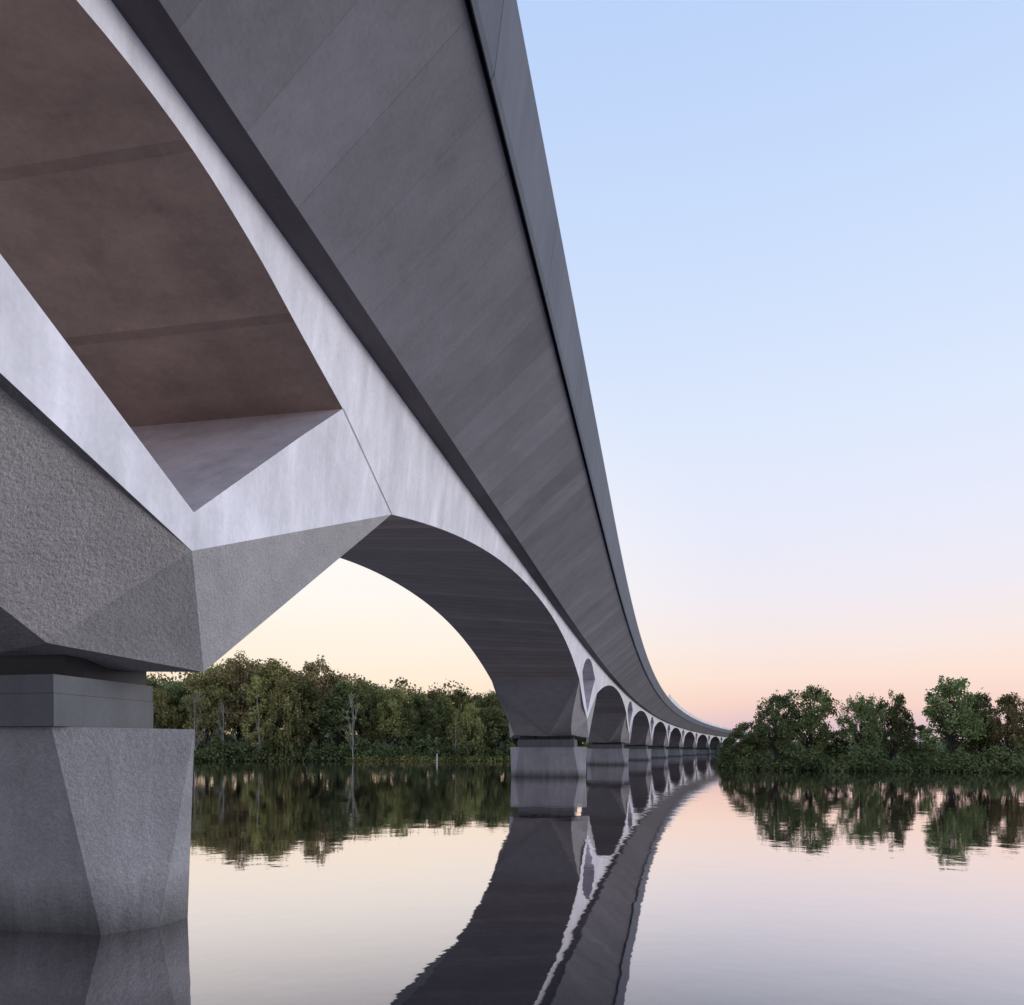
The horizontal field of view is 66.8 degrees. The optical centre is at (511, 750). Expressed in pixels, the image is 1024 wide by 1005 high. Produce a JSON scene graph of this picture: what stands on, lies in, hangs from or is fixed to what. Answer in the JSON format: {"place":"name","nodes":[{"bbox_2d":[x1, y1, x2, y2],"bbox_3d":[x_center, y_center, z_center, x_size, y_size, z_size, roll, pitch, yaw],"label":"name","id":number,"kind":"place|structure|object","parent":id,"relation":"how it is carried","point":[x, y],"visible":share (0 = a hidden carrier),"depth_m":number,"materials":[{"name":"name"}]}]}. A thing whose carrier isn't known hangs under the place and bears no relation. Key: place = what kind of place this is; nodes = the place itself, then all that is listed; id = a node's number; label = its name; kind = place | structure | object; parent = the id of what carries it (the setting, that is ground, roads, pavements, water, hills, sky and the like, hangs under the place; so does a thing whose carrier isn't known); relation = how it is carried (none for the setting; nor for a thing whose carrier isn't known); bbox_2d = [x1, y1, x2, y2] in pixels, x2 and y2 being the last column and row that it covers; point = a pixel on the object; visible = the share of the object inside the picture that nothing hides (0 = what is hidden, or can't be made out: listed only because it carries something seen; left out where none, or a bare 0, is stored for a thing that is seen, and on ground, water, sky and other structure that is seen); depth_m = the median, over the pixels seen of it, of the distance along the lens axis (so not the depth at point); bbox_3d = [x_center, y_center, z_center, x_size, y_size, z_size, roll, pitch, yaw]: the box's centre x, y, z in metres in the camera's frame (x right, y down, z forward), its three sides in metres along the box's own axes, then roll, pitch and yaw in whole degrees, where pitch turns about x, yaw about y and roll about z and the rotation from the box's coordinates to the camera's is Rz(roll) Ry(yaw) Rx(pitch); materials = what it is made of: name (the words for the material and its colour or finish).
{"place":"outdoors","nodes":[
{"label":"outdoors","id":0,"kind":"place"},
{"bbox_2d":[0,754,1023,1004],"bbox_3d":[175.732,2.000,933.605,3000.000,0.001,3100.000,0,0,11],"label":"lake water","id":1,"kind":"structure","parent":0,"point":[684,880],"depth_m":10.78,"materials":[{"name":"grey liquid"}]},
{"bbox_2d":[0,654,194,934],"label":"pier pedestal","id":2,"kind":"object","parent":1,"relation":"in","point":[96,776],"visible":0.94,"depth_m":8.54,"materials":[{"name":"concrete"}]},
{"bbox_2d":[0,0,747,747],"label":"concrete viaduct","id":3,"kind":"object","parent":2,"relation":"on","point":[286,308],"visible":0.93,"depth_m":10.73,"materials":[{"name":"grey concrete"}]},
{"bbox_2d":[510,736,586,776],"bbox_3d":[2.736,1.190,59.026,5.890,4.620,2.380,0,0,11],"label":"pier pedestal","id":4,"kind":"object","parent":1,"relation":"in","point":[548,756],"visible":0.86,"depth_m":58.07,"materials":[{"name":"concrete"}]},
{"bbox_2d":[587,742,628,764],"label":"pier pedestal","id":5,"kind":"object","parent":1,"relation":"in","point":[612,753],"visible":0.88,"depth_m":107.17,"materials":[{"name":"concrete"}]},
{"bbox_2d":[625,745,650,759],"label":"pier pedestal","id":6,"kind":"object","parent":1,"relation":"in","point":[639,752],"visible":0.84,"depth_m":155.92,"materials":[{"name":"concrete"}]},
{"bbox_2d":[648,746,667,757],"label":"pier pedestal","id":7,"kind":"object","parent":1,"relation":"in","point":[659,751],"visible":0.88,"depth_m":204.53,"materials":[{"name":"concrete"}]},
{"bbox_2d":[666,747,682,755],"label":"pier pedestal","id":8,"kind":"object","parent":1,"relation":"in","point":[675,752],"visible":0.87,"depth_m":252.94,"materials":[{"name":"concrete"}]},
{"bbox_2d":[682,747,695,754],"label":"pier pedestal","id":9,"kind":"object","parent":1,"relation":"in","point":[689,751],"visible":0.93,"depth_m":301.02,"materials":[{"name":"concrete"}]},
{"bbox_2d":[696,748,708,754],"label":"pier pedestal","id":10,"kind":"object","parent":1,"relation":"in","point":[702,751],"visible":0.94,"depth_m":348.90,"materials":[{"name":"concrete"}]},
{"bbox_2d":[709,748,716,753],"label":"pier pedestal","id":11,"kind":"object","parent":1,"relation":"in","point":[712,751],"visible":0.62,"depth_m":397.12,"materials":[{"name":"concrete"}]},
{"bbox_2d":[147,0,1023,741],"label":"sky","id":12,"kind":"structure","parent":0,"point":[792,231],"materials":[{"name":"blue"}]},
{"bbox_2d":[195,734,1022,772],"bbox_3d":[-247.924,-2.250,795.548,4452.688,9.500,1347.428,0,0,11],"label":"bank ground","id":13,"kind":"structure","parent":0,"point":[717,749],"depth_m":222.89,"materials":[{"name":"green plant"}]},
{"bbox_2d":[147,677,176,728],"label":"tree","id":14,"kind":"object","parent":13,"relation":"on","point":[155,685],"visible":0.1,"depth_m":145.82,"materials":[{"name":"green plant"}]},
{"bbox_2d":[152,687,180,728],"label":"tree","id":15,"kind":"object","parent":13,"relation":"on","point":[160,695],"visible":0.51,"depth_m":142.49,"materials":[{"name":"green plant"}]},
{"bbox_2d":[153,683,198,738],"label":"tree","id":16,"kind":"object","parent":13,"relation":"on","point":[175,699],"visible":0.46,"depth_m":144.63,"materials":[{"name":"green plant"}]},
{"bbox_2d":[161,678,198,729],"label":"tree","id":17,"kind":"object","parent":13,"relation":"on","point":[176,684],"visible":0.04,"depth_m":163.03,"materials":[{"name":"green plant"}]},
{"bbox_2d":[184,692,210,755],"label":"tree","id":18,"kind":"object","parent":13,"relation":"on","point":[197,698],"visible":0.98,"depth_m":141.37,"materials":[{"name":"green plant"}]},
{"bbox_2d":[174,673,239,746],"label":"tree","id":19,"kind":"object","parent":13,"relation":"on","point":[212,717],"visible":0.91,"depth_m":144.74,"materials":[{"name":"green plant"}]},
{"bbox_2d":[189,664,234,740],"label":"tree","id":20,"kind":"object","parent":13,"relation":"on","point":[208,673],"visible":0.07,"depth_m":170.74,"materials":[{"name":"green plant"}]},
{"bbox_2d":[209,700,231,756],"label":"tree","id":21,"kind":"object","parent":13,"relation":"on","point":[223,709],"visible":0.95,"depth_m":141.30,"materials":[{"name":"green plant"}]},
{"bbox_2d":[202,650,271,744],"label":"tree","id":22,"kind":"object","parent":13,"relation":"on","point":[233,666],"visible":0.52,"depth_m":148.44,"materials":[{"name":"green plant"}]},
{"bbox_2d":[224,659,282,749],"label":"tree","id":23,"kind":"object","parent":13,"relation":"on","point":[256,663],"visible":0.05,"depth_m":163.38,"materials":[{"name":"green plant"}]},
{"bbox_2d":[240,675,273,758],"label":"tree","id":24,"kind":"object","parent":13,"relation":"on","point":[253,718],"visible":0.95,"depth_m":140.68,"materials":[{"name":"green plant"}]},
{"bbox_2d":[236,658,309,754],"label":"tree","id":25,"kind":"object","parent":13,"relation":"on","point":[273,668],"visible":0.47,"depth_m":144.72,"materials":[{"name":"green plant"}]},
{"bbox_2d":[261,674,306,759],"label":"tree","id":26,"kind":"object","parent":13,"relation":"on","point":[277,690],"visible":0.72,"depth_m":141.44,"materials":[{"name":"green plant"}]},
{"bbox_2d":[266,665,312,737],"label":"tree","id":27,"kind":"object","parent":13,"relation":"on","point":[293,674],"visible":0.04,"depth_m":164.86,"materials":[{"name":"green plant"}]},
{"bbox_2d":[273,677,328,748],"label":"tree","id":28,"kind":"object","parent":13,"relation":"on","point":[306,687],"visible":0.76,"depth_m":143.62,"materials":[{"name":"green plant"}]},
{"bbox_2d":[294,654,345,746],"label":"tree","id":29,"kind":"object","parent":13,"relation":"on","point":[313,670],"visible":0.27,"depth_m":151.37,"materials":[{"name":"green plant"}]},
{"bbox_2d":[313,675,361,737],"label":"tree","id":30,"kind":"object","parent":13,"relation":"on","point":[353,684],"visible":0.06,"depth_m":166.75,"materials":[{"name":"green plant"}]},
{"bbox_2d":[316,680,362,756],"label":"tree","id":31,"kind":"object","parent":13,"relation":"on","point":[341,693],"visible":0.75,"depth_m":145.43,"materials":[{"name":"green plant"}]},
{"bbox_2d":[336,694,362,758],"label":"bare tree","id":32,"kind":"object","parent":13,"relation":"on","point":[351,729],"visible":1,"depth_m":141.12,"materials":[{"name":"green plant"}]},
{"bbox_2d":[147,659,582,746],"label":"distant woodland","id":33,"kind":"object","parent":13,"relation":"on","point":[396,684],"visible":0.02,"depth_m":216.54,"materials":[{"name":"green plant"}]},
{"bbox_2d":[349,679,381,737],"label":"tree","id":34,"kind":"object","parent":13,"relation":"on","point":[363,683],"visible":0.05,"depth_m":171.03,"materials":[{"name":"green plant"}]},
{"bbox_2d":[337,682,393,747],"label":"tree","id":35,"kind":"object","parent":13,"relation":"on","point":[366,726],"visible":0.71,"depth_m":147.05,"materials":[{"name":"green plant"}]},
{"bbox_2d":[373,686,407,746],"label":"tree","id":36,"kind":"object","parent":13,"relation":"on","point":[387,691],"visible":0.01,"depth_m":174.66,"materials":[{"name":"green plant"}]},
{"bbox_2d":[374,687,419,750],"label":"tree","id":37,"kind":"object","parent":13,"relation":"on","point":[391,724],"visible":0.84,"depth_m":145.24,"materials":[{"name":"green plant"}]},
{"bbox_2d":[403,686,426,739],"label":"tree","id":38,"kind":"object","parent":13,"relation":"on","point":[412,693],"visible":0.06,"depth_m":177.03,"materials":[{"name":"green plant"}]},
{"bbox_2d":[397,691,443,752],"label":"tree","id":39,"kind":"object","parent":13,"relation":"on","point":[424,730],"visible":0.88,"depth_m":144.55,"materials":[{"name":"green plant"}]},
{"bbox_2d":[343,754,510,761],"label":"waterside grass","id":40,"kind":"structure","parent":13,"relation":"on","point":[409,758],"depth_m":140.47,"materials":[{"name":"green plant"}]},
{"bbox_2d":[415,689,455,738],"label":"tree","id":41,"kind":"object","parent":13,"relation":"on","point":[436,695],"visible":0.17,"depth_m":173.52,"materials":[{"name":"green plant"}]},
{"bbox_2d":[431,695,459,750],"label":"tree","id":42,"kind":"object","parent":13,"relation":"on","point":[443,704],"visible":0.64,"depth_m":146.02,"materials":[{"name":"green plant"}]},
{"bbox_2d":[193,719,709,761],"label":"undergrowth","id":43,"kind":"object","parent":13,"relation":"on","point":[216,752],"visible":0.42,"depth_m":141.51,"materials":[{"name":"green plant"}]},
{"bbox_2d":[446,708,464,753],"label":"tree","id":44,"kind":"object","parent":13,"relation":"on","point":[455,724],"visible":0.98,"depth_m":140.79,"materials":[{"name":"green plant"}]},
{"bbox_2d":[442,689,477,744],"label":"tree","id":45,"kind":"object","parent":13,"relation":"on","point":[458,699],"visible":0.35,"depth_m":178.63,"materials":[{"name":"green plant"}]},
{"bbox_2d":[456,702,486,756],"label":"tree","id":46,"kind":"object","parent":13,"relation":"on","point":[467,717],"visible":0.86,"depth_m":142.05,"materials":[{"name":"green plant"}]},
{"bbox_2d":[462,692,481,738],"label":"tree","id":47,"kind":"object","parent":13,"relation":"on","point":[475,697],"visible":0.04,"depth_m":183.77,"materials":[{"name":"green plant"}]},
{"bbox_2d":[472,690,513,755],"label":"tree","id":48,"kind":"object","parent":13,"relation":"on","point":[488,712],"visible":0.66,"depth_m":144.43,"materials":[{"name":"green plant"}]},
{"bbox_2d":[484,692,506,749],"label":"tree","id":49,"kind":"object","parent":13,"relation":"on","point":[494,720],"depth_m":184.33,"materials":[{"name":"green plant"}]},
{"bbox_2d":[497,709,518,746],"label":"tree","id":50,"kind":"object","parent":13,"relation":"on","point":[514,740],"visible":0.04,"depth_m":149.56,"materials":[{"name":"green plant"}]},
{"bbox_2d":[575,738,585,746],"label":"tree","id":51,"kind":"object","parent":13,"relation":"on","point":[580,741],"visible":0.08,"depth_m":212.42,"materials":[{"name":"green plant"}]},
{"bbox_2d":[719,737,740,759],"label":"bank shrub","id":52,"kind":"object","parent":13,"relation":"on","point":[732,741],"visible":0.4,"depth_m":89.76,"materials":[{"name":"green plant"}]},
{"bbox_2d":[728,720,768,757],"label":"bank shrub","id":53,"kind":"object","parent":13,"relation":"on","point":[745,742],"visible":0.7,"depth_m":84.61,"materials":[{"name":"green plant"}]},
{"bbox_2d":[753,689,798,761],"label":"tree","id":54,"kind":"object","parent":13,"relation":"on","point":[778,732],"visible":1,"depth_m":79.54,"materials":[{"name":"green plant"}]},
{"bbox_2d":[781,684,838,756],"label":"tree","id":55,"kind":"object","parent":13,"relation":"on","point":[810,721],"visible":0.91,"depth_m":79.00,"materials":[{"name":"green plant"}]},
{"bbox_2d":[821,732,852,759],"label":"bank shrub","id":56,"kind":"object","parent":13,"relation":"on","point":[832,746],"visible":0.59,"depth_m":81.27,"materials":[{"name":"green plant"}]},
{"bbox_2d":[834,692,887,754],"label":"tree","id":57,"kind":"object","parent":13,"relation":"on","point":[860,708],"visible":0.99,"depth_m":76.27,"materials":[{"name":"green plant"}]},
{"bbox_2d":[713,742,1023,772],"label":"bank bushes","id":58,"kind":"object","parent":13,"relation":"on","point":[994,761],"visible":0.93,"depth_m":74.55,"materials":[{"name":"green plant"}]},
{"bbox_2d":[742,732,1023,758],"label":"distant thicket","id":59,"kind":"object","parent":13,"relation":"on","point":[800,748],"visible":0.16,"depth_m":95.80,"materials":[{"name":"green plant"}]},
{"bbox_2d":[872,689,917,761],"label":"tree","id":60,"kind":"object","parent":13,"relation":"on","point":[903,726],"visible":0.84,"depth_m":77.21,"materials":[{"name":"green plant"}]},
{"bbox_2d":[901,725,937,756],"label":"bank shrub","id":61,"kind":"object","parent":13,"relation":"on","point":[920,729],"visible":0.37,"depth_m":78.66,"materials":[{"name":"green plant"}]},
{"bbox_2d":[917,675,988,756],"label":"tree","id":62,"kind":"object","parent":13,"relation":"on","point":[964,716],"visible":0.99,"depth_m":73.35,"materials":[{"name":"green plant"}]},
{"bbox_2d":[958,688,1002,755],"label":"tree","id":63,"kind":"object","parent":13,"relation":"on","point":[982,702],"visible":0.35,"depth_m":75.56,"materials":[{"name":"green plant"}]},
{"bbox_2d":[980,692,1023,759],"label":"tree","id":64,"kind":"object","parent":13,"relation":"on","point":[1010,731],"visible":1,"depth_m":72.47,"materials":[{"name":"green plant"}]}
]}

